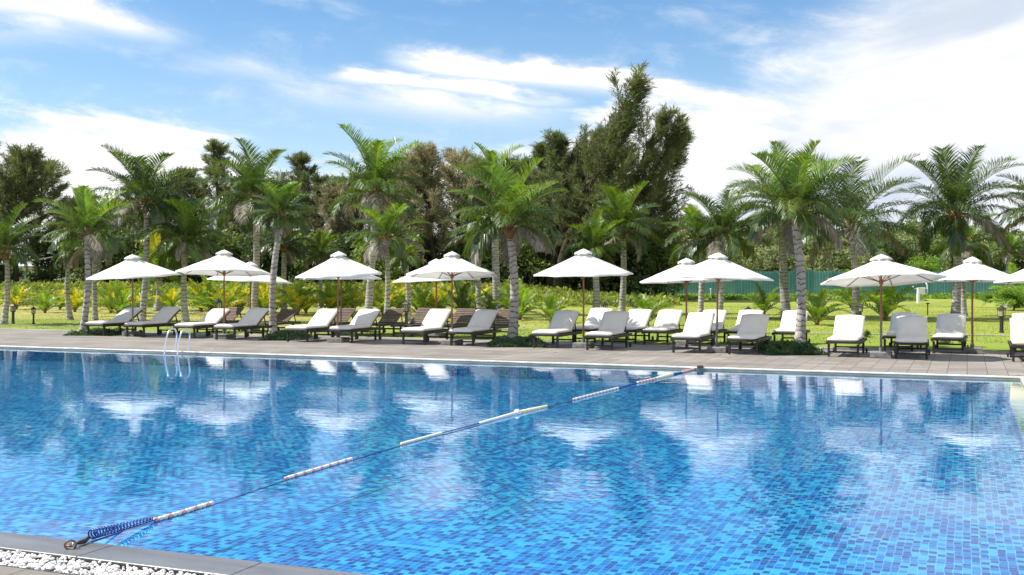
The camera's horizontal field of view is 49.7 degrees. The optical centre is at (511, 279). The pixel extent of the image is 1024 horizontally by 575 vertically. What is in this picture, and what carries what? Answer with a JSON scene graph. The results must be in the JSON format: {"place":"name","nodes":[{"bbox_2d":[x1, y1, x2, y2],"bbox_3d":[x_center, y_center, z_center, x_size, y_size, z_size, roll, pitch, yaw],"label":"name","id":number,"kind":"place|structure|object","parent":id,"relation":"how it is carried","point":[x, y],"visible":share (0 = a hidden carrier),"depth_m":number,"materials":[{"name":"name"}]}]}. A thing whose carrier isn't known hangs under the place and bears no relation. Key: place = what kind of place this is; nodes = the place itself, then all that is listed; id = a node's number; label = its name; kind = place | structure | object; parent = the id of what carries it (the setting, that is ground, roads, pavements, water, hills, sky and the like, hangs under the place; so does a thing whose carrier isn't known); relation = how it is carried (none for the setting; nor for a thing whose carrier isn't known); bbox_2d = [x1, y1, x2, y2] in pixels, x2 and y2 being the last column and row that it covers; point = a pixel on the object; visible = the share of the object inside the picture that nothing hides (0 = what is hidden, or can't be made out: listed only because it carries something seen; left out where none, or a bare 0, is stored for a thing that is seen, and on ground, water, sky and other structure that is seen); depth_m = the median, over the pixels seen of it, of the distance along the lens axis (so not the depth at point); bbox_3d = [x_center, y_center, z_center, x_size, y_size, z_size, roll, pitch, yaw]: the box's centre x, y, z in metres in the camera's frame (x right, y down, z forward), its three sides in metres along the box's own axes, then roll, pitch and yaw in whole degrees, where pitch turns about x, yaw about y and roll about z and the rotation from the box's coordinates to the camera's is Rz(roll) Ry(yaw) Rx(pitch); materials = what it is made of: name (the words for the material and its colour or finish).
{"place":"outdoors","nodes":[
{"label":"outdoors","id":0,"kind":"place"},
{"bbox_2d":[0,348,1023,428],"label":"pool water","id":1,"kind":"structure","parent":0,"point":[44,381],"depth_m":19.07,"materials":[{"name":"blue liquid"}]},
{"bbox_2d":[64,365,703,549],"bbox_3d":[0.321,1.796,15.203,0.553,0.177,17.034,0,0,24],"label":"lane rope","id":2,"kind":"object","parent":1,"relation":"on","point":[112,531],"visible":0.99,"depth_m":10.18,"materials":[{"name":"blue plastic"}]},
{"bbox_2d":[0,329,1023,574],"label":"pool deck","id":3,"kind":"structure","parent":0,"point":[992,363],"depth_m":26.81,"materials":[{"name":"grey stone"}]},
{"bbox_2d":[32,185,135,330],"bbox_3d":[-13.923,-0.620,36.333,3.461,4.981,3.096,0,0,0],"label":"coconut palm","id":4,"kind":"object","parent":3,"relation":"on","point":[91,219],"visible":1,"depth_m":36.04,"materials":[{"name":"green plant"}]},
{"bbox_2d":[84,307,142,335],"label":"sun lounger","id":5,"kind":"object","parent":3,"relation":"on","point":[122,317],"visible":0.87,"depth_m":36.05,"materials":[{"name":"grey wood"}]},
{"bbox_2d":[86,254,180,335],"bbox_3d":[-12.038,0.495,35.192,2.682,2.610,2.688,0,0,-34],"label":"umbrella","id":6,"kind":"object","parent":3,"relation":"on","point":[132,266],"visible":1,"depth_m":34.64,"materials":[{"name":"fabric"}]},
{"bbox_2d":[123,306,180,336],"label":"sun lounger","id":7,"kind":"object","parent":3,"relation":"on","point":[164,316],"visible":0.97,"depth_m":35.53,"materials":[{"name":"white fabric"}]},
{"bbox_2d":[173,308,230,338],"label":"sun lounger","id":8,"kind":"object","parent":3,"relation":"on","point":[212,318],"visible":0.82,"depth_m":34.62,"materials":[{"name":"white fabric"}]},
{"bbox_2d":[175,250,269,338],"bbox_3d":[-8.756,0.444,33.572,2.611,2.711,2.605,0,0,0],"label":"umbrella","id":9,"kind":"object","parent":3,"relation":"on","point":[223,263],"visible":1,"depth_m":33.31,"materials":[{"name":"fabric"}]},
{"bbox_2d":[213,308,271,339],"bbox_3d":[-8.177,1.342,33.642,0.830,0.915,1.950,0,0,22],"label":"sun lounger","id":10,"kind":"object","parent":3,"relation":"on","point":[251,318],"visible":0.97,"depth_m":33.82,"materials":[{"name":"white fabric"}]},
{"bbox_2d":[240,180,319,332],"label":"coconut palm","id":11,"kind":"object","parent":3,"relation":"on","point":[282,206],"visible":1,"depth_m":35.20,"materials":[{"name":"green plant"}]},
{"bbox_2d":[284,309,336,341],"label":"sun lounger","id":12,"kind":"object","parent":3,"relation":"on","point":[321,319],"visible":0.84,"depth_m":32.70,"materials":[{"name":"white fabric"}]},
{"bbox_2d":[295,251,381,342],"bbox_3d":[-4.938,0.493,31.630,2.415,2.614,2.412,0,0,39],"label":"umbrella","id":13,"kind":"object","parent":3,"relation":"on","point":[338,265],"visible":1,"depth_m":31.13,"materials":[{"name":"fabric"}]},
{"bbox_2d":[328,309,382,342],"bbox_3d":[-4.536,1.342,32.260,0.830,0.915,1.950,0,0,20],"label":"sun lounger","id":14,"kind":"object","parent":3,"relation":"on","point":[363,320],"visible":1,"depth_m":32.53,"materials":[{"name":"white fabric"}]},
{"bbox_2d":[400,309,450,344],"bbox_3d":[-2.367,1.326,31.173,0.830,0.948,1.950,0,0,22],"label":"sun lounger","id":15,"kind":"object","parent":3,"relation":"on","point":[434,321],"visible":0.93,"depth_m":31.37,"materials":[{"name":"white fabric"}]},
{"bbox_2d":[406,251,496,344],"bbox_3d":[-1.642,0.509,30.305,2.395,2.581,2.388,0,0,2],"label":"umbrella","id":16,"kind":"object","parent":3,"relation":"on","point":[451,265],"visible":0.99,"depth_m":30.13,"materials":[{"name":"fabric"}]},
{"bbox_2d":[448,309,501,345],"bbox_3d":[-1.019,1.326,30.696,0.830,0.948,1.950,0,0,22],"label":"sun lounger","id":17,"kind":"object","parent":3,"relation":"on","point":[482,321],"visible":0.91,"depth_m":30.92,"materials":[{"name":"white fabric"}]},
{"bbox_2d":[0,345,1023,383],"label":"pool lip","id":18,"kind":"object","parent":3,"relation":"on","point":[1022,378],"visible":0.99,"depth_m":23.66,"materials":[{"name":"grey stone"}]},
{"bbox_2d":[446,158,578,337],"bbox_3d":[0.009,-0.773,30.861,3.772,5.293,3.811,0,0,0],"label":"coconut palm","id":19,"kind":"object","parent":3,"relation":"on","point":[508,208],"visible":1,"depth_m":30.50,"materials":[{"name":"green plant"}]},
{"bbox_2d":[484,334,548,346],"bbox_3d":[0.125,1.673,30.206,1.775,0.336,2.159,0,0,0],"label":"ground cover","id":20,"kind":"object","parent":3,"relation":"on","point":[515,341],"visible":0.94,"depth_m":29.52,"materials":[{"name":"green plant"}]},
{"bbox_2d":[531,310,581,347],"bbox_3d":[1.213,1.326,29.723,0.830,0.948,1.950,0,0,22],"label":"sun lounger","id":21,"kind":"object","parent":3,"relation":"on","point":[562,323],"visible":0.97,"depth_m":29.97,"materials":[{"name":"white fabric"}]},
{"bbox_2d":[533,248,632,347],"bbox_3d":[1.883,0.492,29.037,2.472,2.616,2.470,0,0,14],"label":"umbrella","id":22,"kind":"object","parent":3,"relation":"on","point":[583,263],"visible":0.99,"depth_m":28.52,"materials":[{"name":"fabric"}]},
{"bbox_2d":[584,311,631,350],"bbox_3d":[2.523,1.326,28.824,0.830,0.948,1.950,0,0,20],"label":"sun lounger","id":23,"kind":"object","parent":3,"relation":"on","point":[613,324],"visible":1,"depth_m":29.09,"materials":[{"name":"white fabric"}]},
{"bbox_2d":[641,309,683,344],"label":"sun lounger","id":24,"kind":"object","parent":3,"relation":"on","point":[667,322],"visible":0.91,"depth_m":31.43,"materials":[{"name":"white fabric"}]},
{"bbox_2d":[640,258,732,345],"bbox_3d":[4.771,0.604,30.156,2.532,2.393,2.530,0,0,-37],"label":"umbrella","id":25,"kind":"object","parent":3,"relation":"on","point":[660,278],"visible":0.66,"depth_m":29.95,"materials":[{"name":"fabric"}]},
{"bbox_2d":[670,312,715,352],"bbox_3d":[4.596,1.326,27.819,0.830,0.948,1.950,0,0,22],"label":"sun lounger","id":26,"kind":"object","parent":3,"relation":"on","point":[698,327],"visible":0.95,"depth_m":28.06,"materials":[{"name":"white fabric"}]},
{"bbox_2d":[663,252,773,352],"bbox_3d":[5.057,0.563,27.231,2.522,2.474,2.524,0,0,-3],"label":"umbrella","id":27,"kind":"object","parent":3,"relation":"on","point":[718,266],"visible":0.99,"depth_m":26.78,"materials":[{"name":"fabric"}]},
{"bbox_2d":[726,314,771,354],"bbox_3d":[5.847,1.336,27.204,0.830,0.928,1.950,0,0,22],"label":"sun lounger","id":28,"kind":"object","parent":3,"relation":"on","point":[752,328],"visible":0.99,"depth_m":27.43,"materials":[{"name":"white fabric"}]},
{"bbox_2d":[750,338,826,354],"bbox_3d":[6.810,1.666,27.129,1.657,0.400,2.056,0,0,0],"label":"ground cover","id":29,"kind":"object","parent":3,"relation":"on","point":[786,347],"visible":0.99,"depth_m":26.51,"materials":[{"name":"green plant"}]},
{"bbox_2d":[722,139,870,342],"bbox_3d":[7.237,-0.836,28.507,3.708,5.433,3.354,0,0,0],"label":"coconut palm","id":30,"kind":"object","parent":3,"relation":"on","point":[797,187],"visible":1,"depth_m":28.20,"materials":[{"name":"green plant"}]},
{"bbox_2d":[826,315,867,356],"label":"sun lounger","id":31,"kind":"object","parent":3,"relation":"on","point":[848,329],"visible":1,"depth_m":26.67,"materials":[{"name":"white fabric"}]},
{"bbox_2d":[821,254,946,357],"bbox_3d":[8.488,0.603,25.356,2.580,2.394,2.564,0,0,5],"label":"umbrella","id":32,"kind":"object","parent":3,"relation":"on","point":[880,270],"visible":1,"depth_m":25.27,"materials":[{"name":"fabric"}]},
{"bbox_2d":[893,316,929,358],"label":"sun lounger","id":33,"kind":"object","parent":3,"relation":"on","point":[911,330],"visible":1,"depth_m":26.08,"materials":[{"name":"white fabric"}]},
{"bbox_2d":[931,313,968,353],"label":"sun lounger","id":34,"kind":"object","parent":3,"relation":"on","point":[950,326],"visible":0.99,"depth_m":27.80,"materials":[{"name":"white fabric"}]},
{"bbox_2d":[937,256,1009,353],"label":"umbrella","id":35,"kind":"object","parent":3,"relation":"on","point":[972,270],"visible":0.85,"depth_m":26.66,"materials":[{"name":"fabric"}]},
{"bbox_2d":[1006,317,1023,361],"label":"sun lounger","id":36,"kind":"object","parent":3,"relation":"on","point":[1017,331],"visible":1,"depth_m":25.21,"materials":[{"name":"white fabric"}]},
{"bbox_2d":[0,225,1023,350],"bbox_3d":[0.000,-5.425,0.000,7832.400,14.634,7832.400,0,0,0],"label":"ground","id":37,"kind":"structure","parent":0,"point":[997,345],"depth_m":49.78,"materials":[{"name":"green plant"}]},
{"bbox_2d":[0,202,51,324],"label":"coconut palm","id":38,"kind":"object","parent":37,"relation":"on","point":[10,254],"visible":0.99,"depth_m":44.14,"materials":[{"name":"green plant"}]},
{"bbox_2d":[0,141,72,282],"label":"casuarina tree","id":39,"kind":"object","parent":37,"relation":"on","point":[25,167],"visible":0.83,"depth_m":90.49,"materials":[{"name":"green plant"}]},
{"bbox_2d":[4,148,97,279],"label":"casuarina tree","id":40,"kind":"object","parent":37,"relation":"on","point":[52,180],"visible":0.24,"depth_m":96.42,"materials":[{"name":"green plant"}]},
{"bbox_2d":[26,236,90,282],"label":"broadleaf shrub","id":41,"kind":"object","parent":37,"relation":"on","point":[45,266],"visible":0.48,"depth_m":91.63,"materials":[{"name":"green plant"}]},
{"bbox_2d":[0,557,126,574],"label":"pebble bed soil","id":42,"kind":"structure","parent":37,"relation":"on","point":[52,563],"depth_m":7.08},
{"bbox_2d":[0,549,206,574],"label":"white pebbles","id":43,"kind":"object","parent":42,"relation":"on","point":[73,566],"visible":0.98,"depth_m":6.94,"materials":[{"name":"white gravel"}]},
{"bbox_2d":[43,239,84,319],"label":"coconut palm","id":44,"kind":"object","parent":37,"relation":"on","point":[67,265],"visible":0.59,"depth_m":49.02,"materials":[{"name":"green plant"}]},
{"bbox_2d":[53,207,132,320],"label":"coconut palm","id":45,"kind":"object","parent":37,"relation":"on","point":[76,256],"visible":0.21,"depth_m":47.30,"materials":[{"name":"green plant"}]},
{"bbox_2d":[0,548,216,574],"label":"gutter edge","id":46,"kind":"object","parent":37,"relation":"on","point":[140,567],"depth_m":6.99,"materials":[{"name":"grey concrete"}]},
{"bbox_2d":[97,279,140,313],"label":"young palm","id":47,"kind":"object","parent":37,"relation":"on","point":[119,305],"visible":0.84,"depth_m":53.97,"materials":[{"name":"green plant"}]},
{"bbox_2d":[106,225,167,282],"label":"broadleaf shrub","id":48,"kind":"object","parent":37,"relation":"on","point":[130,243],"visible":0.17,"depth_m":89.52,"materials":[{"name":"green plant"}]},
{"bbox_2d":[85,143,206,320],"bbox_3d":[-15.152,-1.914,45.934,5.287,7.567,4.569,0,0,32],"label":"coconut palm","id":49,"kind":"object","parent":37,"relation":"on","point":[141,183],"visible":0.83,"depth_m":45.25,"materials":[{"name":"green plant"}]},
{"bbox_2d":[128,233,191,310],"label":"coconut palm","id":50,"kind":"object","parent":37,"relation":"on","point":[154,241],"visible":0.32,"depth_m":61.51,"materials":[{"name":"green plant"}]},
{"bbox_2d":[137,192,230,322],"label":"coconut palm","id":51,"kind":"object","parent":37,"relation":"on","point":[186,232],"visible":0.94,"depth_m":45.37,"materials":[{"name":"green plant"}]},
{"bbox_2d":[0,532,368,574],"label":"pool coping","id":52,"kind":"object","parent":37,"relation":"on","point":[161,558],"visible":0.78,"depth_m":7.12,"materials":[{"name":"grey stone"}]},
{"bbox_2d":[163,162,208,221],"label":"casuarina tree","id":53,"kind":"object","parent":37,"relation":"on","point":[193,191],"visible":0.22,"depth_m":100.58,"materials":[{"name":"green plant"}]},
{"bbox_2d":[196,138,234,280],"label":"casuarina tree","id":54,"kind":"object","parent":37,"relation":"on","point":[215,147],"visible":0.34,"depth_m":98.58,"materials":[{"name":"green plant"}]},
{"bbox_2d":[190,136,309,307],"bbox_3d":[-13.059,-2.515,55.200,5.774,8.757,5.961,0,0,0],"label":"coconut palm","id":55,"kind":"object","parent":37,"relation":"on","point":[248,178],"visible":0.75,"depth_m":54.66,"materials":[{"name":"green plant"}]},
{"bbox_2d":[235,227,288,283],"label":"broadleaf shrub","id":56,"kind":"object","parent":37,"relation":"on","point":[244,242],"visible":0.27,"depth_m":87.57,"materials":[{"name":"green plant"}]},
{"bbox_2d":[260,213,318,310],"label":"coconut palm","id":57,"kind":"object","parent":37,"relation":"on","point":[289,249],"visible":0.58,"depth_m":58.83,"materials":[{"name":"green plant"}]},
{"bbox_2d":[276,277,324,314],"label":"young palm","id":58,"kind":"object","parent":37,"relation":"on","point":[297,298],"visible":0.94,"depth_m":55.05,"materials":[{"name":"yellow plant"}]},
{"bbox_2d":[283,150,322,238],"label":"casuarina tree","id":59,"kind":"object","parent":37,"relation":"on","point":[299,159],"visible":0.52,"depth_m":95.56,"materials":[{"name":"green plant"}]},
{"bbox_2d":[280,229,339,284],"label":"broadleaf shrub","id":60,"kind":"object","parent":37,"relation":"on","point":[312,235],"visible":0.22,"depth_m":87.56,"materials":[{"name":"green plant"}]},
{"bbox_2d":[297,229,345,310],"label":"coconut palm","id":61,"kind":"object","parent":37,"relation":"on","point":[321,250],"visible":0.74,"depth_m":60.09,"materials":[{"name":"green plant"}]},
{"bbox_2d":[302,178,367,243],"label":"casuarina tree","id":62,"kind":"object","parent":37,"relation":"on","point":[329,193],"visible":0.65,"depth_m":94.44,"materials":[{"name":"green plant"}]},
{"bbox_2d":[0,279,685,307],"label":"creeping vines","id":63,"kind":"object","parent":37,"relation":"on","point":[572,298],"visible":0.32,"depth_m":77.86,"materials":[{"name":"green plant"}]},
{"bbox_2d":[319,123,430,308],"bbox_3d":[-6.406,-2.659,51.909,5.262,9.045,5.904,0,0,0],"label":"coconut palm","id":64,"kind":"object","parent":37,"relation":"on","point":[375,176],"visible":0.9,"depth_m":51.47,"materials":[{"name":"green plant"}]},
{"bbox_2d":[345,202,430,314],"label":"coconut palm","id":65,"kind":"object","parent":37,"relation":"on","point":[386,245],"visible":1,"depth_m":43.15,"materials":[{"name":"green plant"}]},
{"bbox_2d":[390,234,429,321],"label":"coconut palm","id":66,"kind":"object","parent":37,"relation":"on","point":[395,261],"visible":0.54,"depth_m":47.26,"materials":[{"name":"green plant"}]},
{"bbox_2d":[383,139,460,281],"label":"casuarina tree","id":67,"kind":"object","parent":37,"relation":"on","point":[426,156],"visible":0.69,"depth_m":89.17,"materials":[{"name":"green plant"}]},
{"bbox_2d":[426,146,487,242],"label":"casuarina tree","id":68,"kind":"object","parent":37,"relation":"on","point":[454,157],"visible":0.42,"depth_m":92.77,"materials":[{"name":"green plant"}]},
{"bbox_2d":[437,280,485,313],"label":"young palm","id":69,"kind":"object","parent":37,"relation":"on","point":[461,300],"visible":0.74,"depth_m":54.00,"materials":[{"name":"green plant"}]},
{"bbox_2d":[441,203,520,308],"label":"coconut palm","id":70,"kind":"object","parent":37,"relation":"on","point":[488,252],"visible":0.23,"depth_m":56.45,"materials":[{"name":"green plant"}]},
{"bbox_2d":[458,142,529,310],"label":"coconut palm","id":71,"kind":"object","parent":37,"relation":"on","point":[491,155],"visible":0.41,"depth_m":55.11,"materials":[{"name":"green plant"}]},
{"bbox_2d":[0,347,1023,574],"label":"pool basin","id":72,"kind":"object","parent":37,"relation":"in","point":[579,490],"visible":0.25,"depth_m":11.47,"materials":[{"name":"blue tile"}]},
{"bbox_2d":[472,224,553,284],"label":"broadleaf shrub","id":73,"kind":"object","parent":37,"relation":"on","point":[524,265],"visible":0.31,"depth_m":86.46,"materials":[{"name":"green plant"}]},
{"bbox_2d":[516,128,585,268],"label":"casuarina tree","id":74,"kind":"object","parent":37,"relation":"on","point":[557,143],"visible":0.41,"depth_m":87.38,"materials":[{"name":"green plant"}]},
{"bbox_2d":[528,122,614,285],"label":"casuarina tree","id":75,"kind":"object","parent":37,"relation":"on","point":[542,253],"visible":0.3,"depth_m":86.91,"materials":[{"name":"green plant"}]},
{"bbox_2d":[523,103,641,288],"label":"casuarina tree","id":76,"kind":"object","parent":37,"relation":"on","point":[564,223],"visible":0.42,"depth_m":85.37,"materials":[{"name":"green plant"}]},
{"bbox_2d":[529,59,657,288],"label":"casuarina tree","id":77,"kind":"object","parent":37,"relation":"on","point":[638,86],"visible":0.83,"depth_m":84.43,"materials":[{"name":"green plant"}]},
{"bbox_2d":[560,209,626,307],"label":"coconut palm","id":78,"kind":"object","parent":37,"relation":"on","point":[594,240],"visible":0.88,"depth_m":55.02,"materials":[{"name":"green plant"}]},
{"bbox_2d":[578,181,669,311],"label":"coconut palm","id":79,"kind":"object","parent":37,"relation":"on","point":[614,209],"visible":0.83,"depth_m":57.17,"materials":[{"name":"green plant"}]},
{"bbox_2d":[576,102,680,290],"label":"casuarina tree","id":80,"kind":"object","parent":37,"relation":"on","point":[663,116],"visible":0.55,"depth_m":87.08,"materials":[{"name":"green plant"}]},
{"bbox_2d":[584,227,677,294],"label":"broadleaf shrub","id":81,"kind":"object","parent":37,"relation":"on","point":[650,265],"visible":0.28,"depth_m":86.69,"materials":[{"name":"green plant"}]},
{"bbox_2d":[613,309,653,343],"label":"sun lounger","id":82,"kind":"object","parent":37,"relation":"on","point":[638,321],"visible":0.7,"depth_m":32.21,"materials":[{"name":"white fabric"}]},
{"bbox_2d":[615,237,682,295],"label":"broadleaf shrub","id":83,"kind":"object","parent":37,"relation":"on","point":[648,286],"visible":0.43,"depth_m":86.90,"materials":[{"name":"green plant"}]},
{"bbox_2d":[602,108,696,291],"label":"casuarina tree","id":84,"kind":"object","parent":37,"relation":"on","point":[678,136],"visible":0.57,"depth_m":87.49,"materials":[{"name":"green plant"}]},
{"bbox_2d":[608,180,697,294],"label":"casuarina tree","id":85,"kind":"object","parent":37,"relation":"on","point":[672,230],"visible":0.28,"depth_m":88.82,"materials":[{"name":"green plant"}]},
{"bbox_2d":[616,116,698,288],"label":"casuarina tree","id":86,"kind":"object","parent":37,"relation":"on","point":[680,161],"visible":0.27,"depth_m":89.45,"materials":[{"name":"green plant"}]},
{"bbox_2d":[630,234,698,295],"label":"broadleaf shrub","id":87,"kind":"object","parent":37,"relation":"on","point":[681,257],"visible":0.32,"depth_m":88.40,"materials":[{"name":"green plant"}]},
{"bbox_2d":[663,203,742,311],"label":"coconut palm","id":88,"kind":"object","parent":37,"relation":"on","point":[692,210],"visible":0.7,"depth_m":50.74,"materials":[{"name":"green plant"}]},
{"bbox_2d":[672,186,774,309],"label":"coconut palm","id":89,"kind":"object","parent":37,"relation":"on","point":[722,218],"visible":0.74,"depth_m":49.62,"materials":[{"name":"green plant"}]},
{"bbox_2d":[542,286,996,301],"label":"creeping plants","id":90,"kind":"object","parent":37,"relation":"on","point":[793,296],"visible":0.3,"depth_m":96.56,"materials":[{"name":"green plant"}]},
{"bbox_2d":[742,243,806,270],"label":"bushy tree","id":91,"kind":"object","parent":37,"relation":"on","point":[770,262],"visible":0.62,"depth_m":143.23,"materials":[{"name":"green plant"}]},
{"bbox_2d":[724,139,841,317],"bbox_3d":[12.885,-2.283,52.077,6.061,8.318,6.328,0,0,0],"label":"coconut palm","id":92,"kind":"object","parent":37,"relation":"on","point":[784,289],"visible":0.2,"depth_m":51.84,"materials":[{"name":"green plant"}]},
{"bbox_2d":[772,310,810,342],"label":"sun lounger","id":93,"kind":"object","parent":37,"relation":"on","point":[788,324],"visible":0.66,"depth_m":30.86,"materials":[{"name":"white fabric"}]},
{"bbox_2d":[773,288,852,324],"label":"young palm","id":94,"kind":"object","parent":37,"relation":"on","point":[818,309],"visible":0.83,"depth_m":43.30,"materials":[{"name":"green plant"}]},
{"bbox_2d":[788,235,870,270],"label":"bushy tree","id":95,"kind":"object","parent":37,"relation":"on","point":[837,259],"visible":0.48,"depth_m":137.88,"materials":[{"name":"green plant"}]},
{"bbox_2d":[658,270,1012,294],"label":"sheet fence","id":96,"kind":"object","parent":37,"relation":"on","point":[814,280],"visible":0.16,"depth_m":121.52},
{"bbox_2d":[772,150,934,314],"bbox_3d":[15.244,-1.943,49.137,7.172,7.623,7.055,0,0,0],"label":"coconut palm","id":97,"kind":"object","parent":37,"relation":"on","point":[852,224],"visible":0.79,"depth_m":48.45,"materials":[{"name":"green plant"}]},
{"bbox_2d":[841,285,920,320],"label":"young palm","id":98,"kind":"object","parent":37,"relation":"on","point":[888,299],"visible":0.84,"depth_m":47.88,"materials":[{"name":"green plant"}]},
{"bbox_2d":[884,143,1023,313],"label":"coconut palm","id":99,"kind":"object","parent":37,"relation":"on","point":[955,192],"visible":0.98,"depth_m":49.28,"materials":[{"name":"green plant"}]},
{"bbox_2d":[931,211,999,315],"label":"coconut palm","id":100,"kind":"object","parent":37,"relation":"on","point":[977,248],"visible":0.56,"depth_m":54.01,"materials":[{"name":"green plant"}]},
{"bbox_2d":[983,173,1023,235],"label":"coconut palm","id":101,"kind":"object","parent":37,"relation":"on","point":[1015,219],"visible":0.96,"depth_m":48.70,"materials":[{"name":"green plant"}]},
{"bbox_2d":[992,285,1023,310],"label":"round bush","id":102,"kind":"object","parent":37,"relation":"on","point":[1012,296],"visible":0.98,"depth_m":63.13,"materials":[{"name":"green plant"}]},
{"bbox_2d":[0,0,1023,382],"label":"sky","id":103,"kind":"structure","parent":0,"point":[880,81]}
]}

